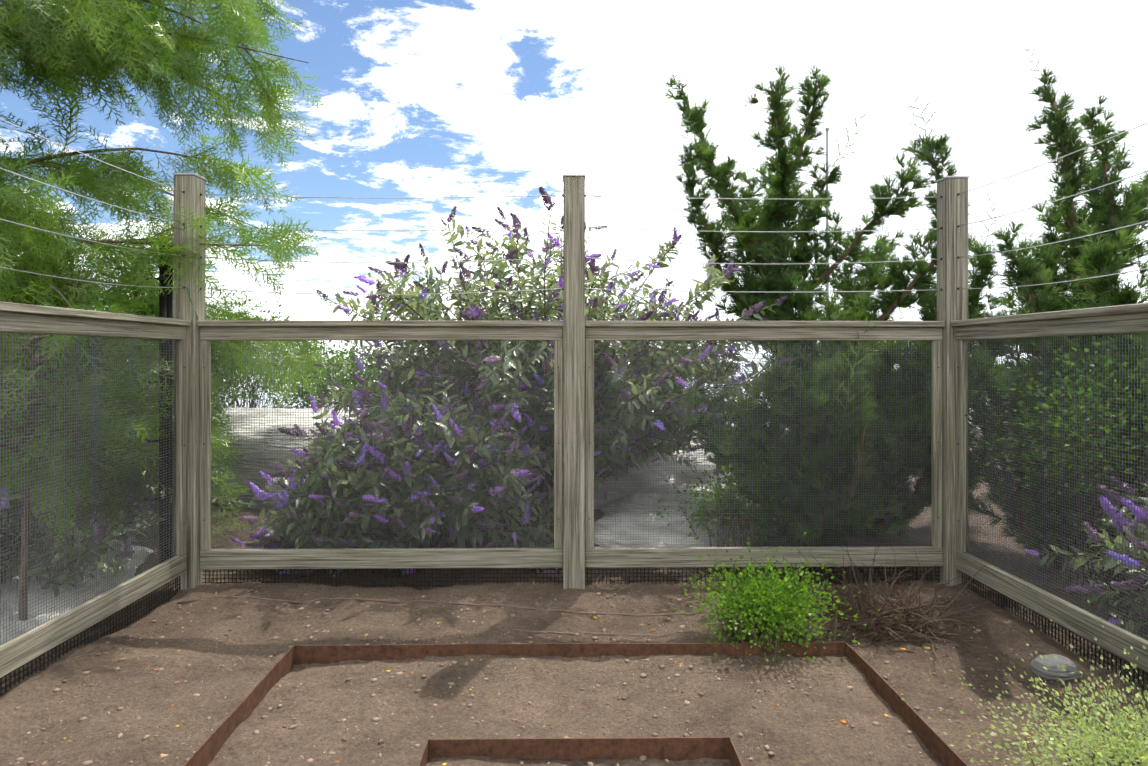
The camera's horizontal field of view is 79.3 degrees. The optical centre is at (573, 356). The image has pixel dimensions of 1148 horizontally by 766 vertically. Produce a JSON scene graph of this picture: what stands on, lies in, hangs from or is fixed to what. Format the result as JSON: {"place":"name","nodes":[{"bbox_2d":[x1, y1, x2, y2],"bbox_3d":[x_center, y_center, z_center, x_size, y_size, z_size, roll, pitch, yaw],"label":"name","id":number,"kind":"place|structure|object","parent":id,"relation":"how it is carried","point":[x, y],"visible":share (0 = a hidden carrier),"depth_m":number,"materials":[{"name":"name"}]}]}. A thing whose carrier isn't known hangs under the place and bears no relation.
{"place":"outdoors","nodes":[
{"label":"outdoors","id":0,"kind":"place"},
{"bbox_2d":[0,0,372,429],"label":"cedar tree","id":1,"kind":"object","parent":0,"point":[95,51],"depth_m":5.10,"materials":[{"name":"green plant"}]},
{"bbox_2d":[116,357,1029,430],"bbox_3d":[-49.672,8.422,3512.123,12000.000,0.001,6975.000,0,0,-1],"label":"sea water","id":2,"kind":"structure","parent":0,"point":[738,374],"depth_m":209.38,"materials":[{"name":"blue liquid"}]},
{"bbox_2d":[0,430,1147,765],"bbox_3d":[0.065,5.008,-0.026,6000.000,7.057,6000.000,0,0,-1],"label":"ground","id":3,"kind":"structure","parent":0,"point":[722,700],"depth_m":3.26,"materials":[{"name":"soil"}]},
{"bbox_2d":[1,244,146,541],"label":"cedar bush","id":4,"kind":"object","parent":3,"relation":"on","point":[99,516],"depth_m":5.03,"materials":[{"name":"green plant"}]},
{"bbox_2d":[1,539,152,644],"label":"boulder","id":5,"kind":"object","parent":3,"relation":"on","point":[66,592],"visible":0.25,"depth_m":4.30,"materials":[{"name":"stone"}]},
{"bbox_2d":[8,498,157,546],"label":"shrub","id":6,"kind":"object","parent":3,"relation":"on","point":[48,531],"visible":0.06,"depth_m":5.79,"materials":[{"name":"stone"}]},
{"bbox_2d":[0,290,173,620],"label":"tree","id":7,"kind":"object","parent":3,"relation":"on","point":[124,398],"depth_m":3.87,"materials":[{"name":"green plant"}]},
{"bbox_2d":[1,447,173,596],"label":"butterfly bush","id":8,"kind":"object","parent":3,"relation":"on","point":[67,553],"depth_m":4.29,"materials":[{"name":"green plant"}]},
{"bbox_2d":[0,186,252,571],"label":"cedar bush","id":9,"kind":"object","parent":3,"relation":"on","point":[31,261],"depth_m":4.63,"materials":[{"name":"green plant"}]},
{"bbox_2d":[7,226,261,523],"bbox_3d":[-4.119,0.422,6.259,2.551,2.988,2.467,0,0,-1],"label":"cedar bush","id":10,"kind":"object","parent":3,"relation":"on","point":[155,310],"depth_m":6.09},
{"bbox_2d":[144,240,173,563],"bbox_3d":[-2.820,0.364,4.714,0.177,2.315,0.094,0,0,-1],"label":"energiser pole","id":11,"kind":"object","parent":3,"relation":"on","point":[165,305],"visible":0.4,"depth_m":4.68,"materials":[{"name":"black metal"}]},
{"bbox_2d":[147,294,367,408],"bbox_3d":[-5.214,0.241,11.504,4.018,2.572,3.579,0,0,-1],"label":"tree","id":12,"kind":"object","parent":3,"relation":"on","point":[252,385],"depth_m":11.25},
{"bbox_2d":[211,408,340,503],"bbox_3d":[-3.376,1.182,8.052,2.953,1.192,2.280,0,0,-1],"label":"boulder","id":13,"kind":"object","parent":3,"relation":"on","point":[253,442],"visible":0.12,"depth_m":7.09,"materials":[{"name":"stone"}]},
{"bbox_2d":[282,407,368,426],"bbox_3d":[-2.992,0.912,8.469,2.030,0.559,1.490,0,0,-1],"label":"boulder","id":14,"kind":"object","parent":13,"relation":"on","point":[315,414],"visible":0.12,"depth_m":8.21,"materials":[{"name":"stone"}]},
{"bbox_2d":[248,468,305,511],"bbox_3d":[-2.456,1.372,7.265,1.719,0.809,1.296,0,0,-1],"label":"boulder","id":15,"kind":"object","parent":3,"relation":"on","point":[254,501],"depth_m":6.73,"materials":[{"name":"stone"}]},
{"bbox_2d":[262,340,409,408],"bbox_3d":[-3.479,0.514,11.011,3.289,2.025,2.683,0,0,-1],"label":"tree","id":16,"kind":"object","parent":3,"relation":"on","point":[335,379],"depth_m":10.67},
{"bbox_2d":[230,362,553,577],"bbox_3d":[-1.369,0.832,5.668,2.619,1.595,2.115,0,0,-1],"label":"butterfly bush","id":17,"kind":"object","parent":3,"relation":"on","point":[404,498],"depth_m":5.03,"materials":[{"name":"green plant"}]},
{"bbox_2d":[177,596,700,636],"bbox_3d":[-0.856,1.520,4.064,3.205,0.073,0.416,0,0,5],"label":"drip tube","id":18,"kind":"object","parent":3,"relation":"on","point":[455,603],"visible":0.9,"depth_m":4.18,"materials":[{"name":"brown plastic"}]},
{"bbox_2d":[309,187,809,576],"bbox_3d":[-0.161,0.046,6.822,5.010,3.047,4.329,0,0,-1],"label":"butterfly bush","id":19,"kind":"object","parent":3,"relation":"on","point":[528,347],"depth_m":5.98,"materials":[{"name":"green plant"}]},
{"bbox_2d":[174,175,967,589],"bbox_3d":[0.036,0.322,2.064,5.200,3.000,5.200,0,0,-1],"label":"wooden fence","id":20,"kind":"object","parent":3,"relation":"on","point":[572,449],"visible":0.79,"depth_m":4.53,"materials":[{"name":"grey wood"}]},
{"bbox_2d":[186,287,197,319],"bbox_3d":[-2.478,-0.345,4.495,0.070,0.208,0.023,0,0,-32],"label":"wire","id":21,"kind":"object","parent":20,"relation":"attached to","point":[191,302],"visible":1,"depth_m":4.49,"materials":[{"name":"green"}]},
{"bbox_2d":[172,173,969,182],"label":"post caps","id":22,"kind":"object","parent":20,"relation":"on","point":[564,175],"visible":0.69,"depth_m":4.53,"materials":[{"name":"beige metal"}]},
{"bbox_2d":[182,191,959,290],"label":"eye bolts","id":23,"kind":"object","parent":20,"relation":"attached to","point":[585,227],"visible":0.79,"depth_m":4.56,"materials":[{"name":"grey metal"}]},
{"bbox_2d":[183,367,958,523],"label":"screws","id":24,"kind":"object","parent":20,"relation":"attached to","point":[558,443],"visible":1,"depth_m":4.54,"materials":[{"name":"grey metal"}]},
{"bbox_2d":[197,320,945,568],"bbox_3d":[0.000,0.580,4.594,4.918,1.633,0.100,0,0,-1],"label":"wooden fence","id":25,"kind":"object","parent":20,"relation":"attached to","point":[419,558],"visible":0.94,"depth_m":4.57,"materials":[{"name":"grey wood"}]},
{"bbox_2d":[0,118,1147,294],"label":"tension wires","id":26,"kind":"object","parent":20,"relation":"attached to","point":[561,226],"visible":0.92,"depth_m":4.57,"materials":[{"name":"silver metal"}]},
{"bbox_2d":[0,302,1147,677],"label":"wooden fence","id":27,"kind":"object","parent":3,"relation":"on","point":[62,628],"visible":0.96,"depth_m":3.55,"materials":[{"name":"grey wood"}]},
{"bbox_2d":[0,332,1147,645],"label":"wire mesh","id":28,"kind":"object","parent":27,"relation":"attached to","point":[1008,510],"visible":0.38,"depth_m":4.47,"materials":[{"name":"grey metal"}]},
{"bbox_2d":[0,566,1147,695],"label":"skirt","id":29,"kind":"object","parent":3,"relation":"on","point":[512,581],"visible":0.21,"depth_m":4.58,"materials":[{"name":"black metal"}]},
{"bbox_2d":[183,642,967,765],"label":"steel edging","id":30,"kind":"object","parent":3,"relation":"on","point":[694,748],"visible":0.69,"depth_m":2.94,"materials":[{"name":"brown metal"}]},
{"bbox_2d":[6,586,1147,765],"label":"pebbles","id":31,"kind":"object","parent":3,"relation":"on","point":[642,758],"visible":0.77,"depth_m":3.24,"materials":[{"name":"beige stone"}]},
{"bbox_2d":[62,594,1102,765],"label":"fallen petals","id":32,"kind":"object","parent":3,"relation":"on","point":[840,721],"visible":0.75,"depth_m":3.31,"materials":[{"name":"plant"}]},
{"bbox_2d":[594,436,735,509],"bbox_3d":[0.788,1.505,7.928,3.100,1.303,2.434,0,0,-1],"label":"boulder","id":33,"kind":"object","parent":3,"relation":"on","point":[660,477],"visible":0.06,"depth_m":6.94,"materials":[{"name":"stone"}]},
{"bbox_2d":[594,513,741,547],"bbox_3d":[0.687,1.657,5.596,1.385,0.706,1.278,0,0,-1],"label":"boulder","id":34,"kind":"object","parent":3,"relation":"on","point":[606,525],"visible":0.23,"depth_m":5.36,"materials":[{"name":"stone"}]},
{"bbox_2d":[599,483,777,535],"bbox_3d":[1.119,1.648,6.613,1.846,0.845,1.792,0,0,-1],"label":"boulder","id":35,"kind":"object","parent":3,"relation":"on","point":[633,503],"visible":0.19,"depth_m":6.29,"materials":[{"name":"stone"}]},
{"bbox_2d":[640,453,844,570],"bbox_3d":[1.221,1.186,5.088,1.392,0.973,1.120,0,0,-1],"label":"low shrub","id":36,"kind":"object","parent":3,"relation":"on","point":[728,486],"depth_m":5.07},
{"bbox_2d":[652,531,897,682],"bbox_3d":[1.045,1.322,3.675,1.343,0.669,1.101,0,0,-1],"label":"shrub","id":37,"kind":"object","parent":3,"relation":"on","point":[764,599],"depth_m":3.62,"materials":[{"name":"green plant"}]},
{"bbox_2d":[669,273,913,546],"bbox_3d":[1.704,0.487,5.293,1.966,2.189,1.950,0,0,-1],"label":"low juniper bush","id":38,"kind":"object","parent":3,"relation":"on","point":[812,506],"depth_m":5.06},
{"bbox_2d":[706,294,888,546],"bbox_3d":[1.726,0.572,5.284,1.392,1.928,1.481,0,0,-1],"label":"juniper tree","id":39,"kind":"object","parent":3,"relation":"on","point":[819,405],"depth_m":5.01,"materials":[{"name":"green plant"}]},
{"bbox_2d":[662,29,975,413],"bbox_3d":[2.237,-0.791,6.659,2.561,4.630,2.335,0,0,-1],"label":"juniper tree","id":40,"kind":"object","parent":3,"relation":"on","point":[800,299],"depth_m":6.45,"materials":[{"name":"green plant"}]},
{"bbox_2d":[825,127,828,298],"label":"flagpole","id":41,"kind":"object","parent":3,"relation":"on","point":[827,161],"visible":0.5,"depth_m":40.13,"materials":[{"name":"grey metal"}]},
{"bbox_2d":[771,271,982,537],"bbox_3d":[2.619,0.426,6.041,1.821,2.271,2.014,0,0,-1],"label":"low juniper bush","id":42,"kind":"object","parent":3,"relation":"on","point":[883,372],"depth_m":5.41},
{"bbox_2d":[785,530,1022,674],"bbox_3d":[1.770,1.284,3.954,1.345,0.475,1.276,0,0,-27],"label":"dead twig plant","id":43,"kind":"object","parent":3,"relation":"on","point":[882,621],"visible":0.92,"depth_m":3.87,"materials":[{"name":"brown plant"}]},
{"bbox_2d":[856,200,1019,536],"bbox_3d":[3.324,0.103,6.204,1.384,2.839,1.402,0,0,-28],"label":"juniper tree","id":44,"kind":"object","parent":3,"relation":"on","point":[979,263],"depth_m":5.80,"materials":[{"name":"green plant"}]},
{"bbox_2d":[901,600,1147,765],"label":"shrub","id":45,"kind":"object","parent":3,"relation":"on","point":[1134,741],"depth_m":2.09,"materials":[{"name":"green plant"}]},
{"bbox_2d":[1030,654,1079,681],"bbox_3d":[2.291,1.493,3.304,0.196,0.123,0.144,0,0,-1],"label":"rock","id":46,"kind":"object","parent":3,"relation":"on","point":[1055,672],"visible":0.83,"depth_m":3.25,"materials":[{"name":"grey stone"}]},
{"bbox_2d":[965,294,1147,607],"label":"shrub","id":47,"kind":"object","parent":3,"relation":"on","point":[1050,418],"depth_m":4.40,"materials":[{"name":"green plant"}]},
{"bbox_2d":[968,233,1147,568],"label":"juniper bush","id":48,"kind":"object","parent":3,"relation":"on","point":[1039,303],"depth_m":4.98,"materials":[{"name":"green plant"}]},
{"bbox_2d":[985,44,1147,360],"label":"juniper tree","id":49,"kind":"object","parent":3,"relation":"on","point":[1129,211],"depth_m":6.29,"materials":[{"name":"green plant"}]},
{"bbox_2d":[1024,474,1147,634],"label":"butterfly bush","id":50,"kind":"object","parent":3,"relation":"on","point":[1114,564],"depth_m":3.65,"materials":[{"name":"green plant"}]},
{"bbox_2d":[1072,170,1147,434],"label":"juniper tree","id":51,"kind":"object","parent":3,"relation":"on","point":[1096,261],"depth_m":4.84,"materials":[{"name":"green plant"}]},
{"bbox_2d":[1096,266,1147,538],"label":"juniper bush","id":52,"kind":"object","parent":3,"relation":"on","point":[1146,382],"depth_m":4.35,"materials":[{"name":"green plant"}]},
{"bbox_2d":[0,0,1147,356],"label":"sky","id":53,"kind":"structure","parent":0,"point":[483,99],"materials":[{"name":"white"}]}
]}

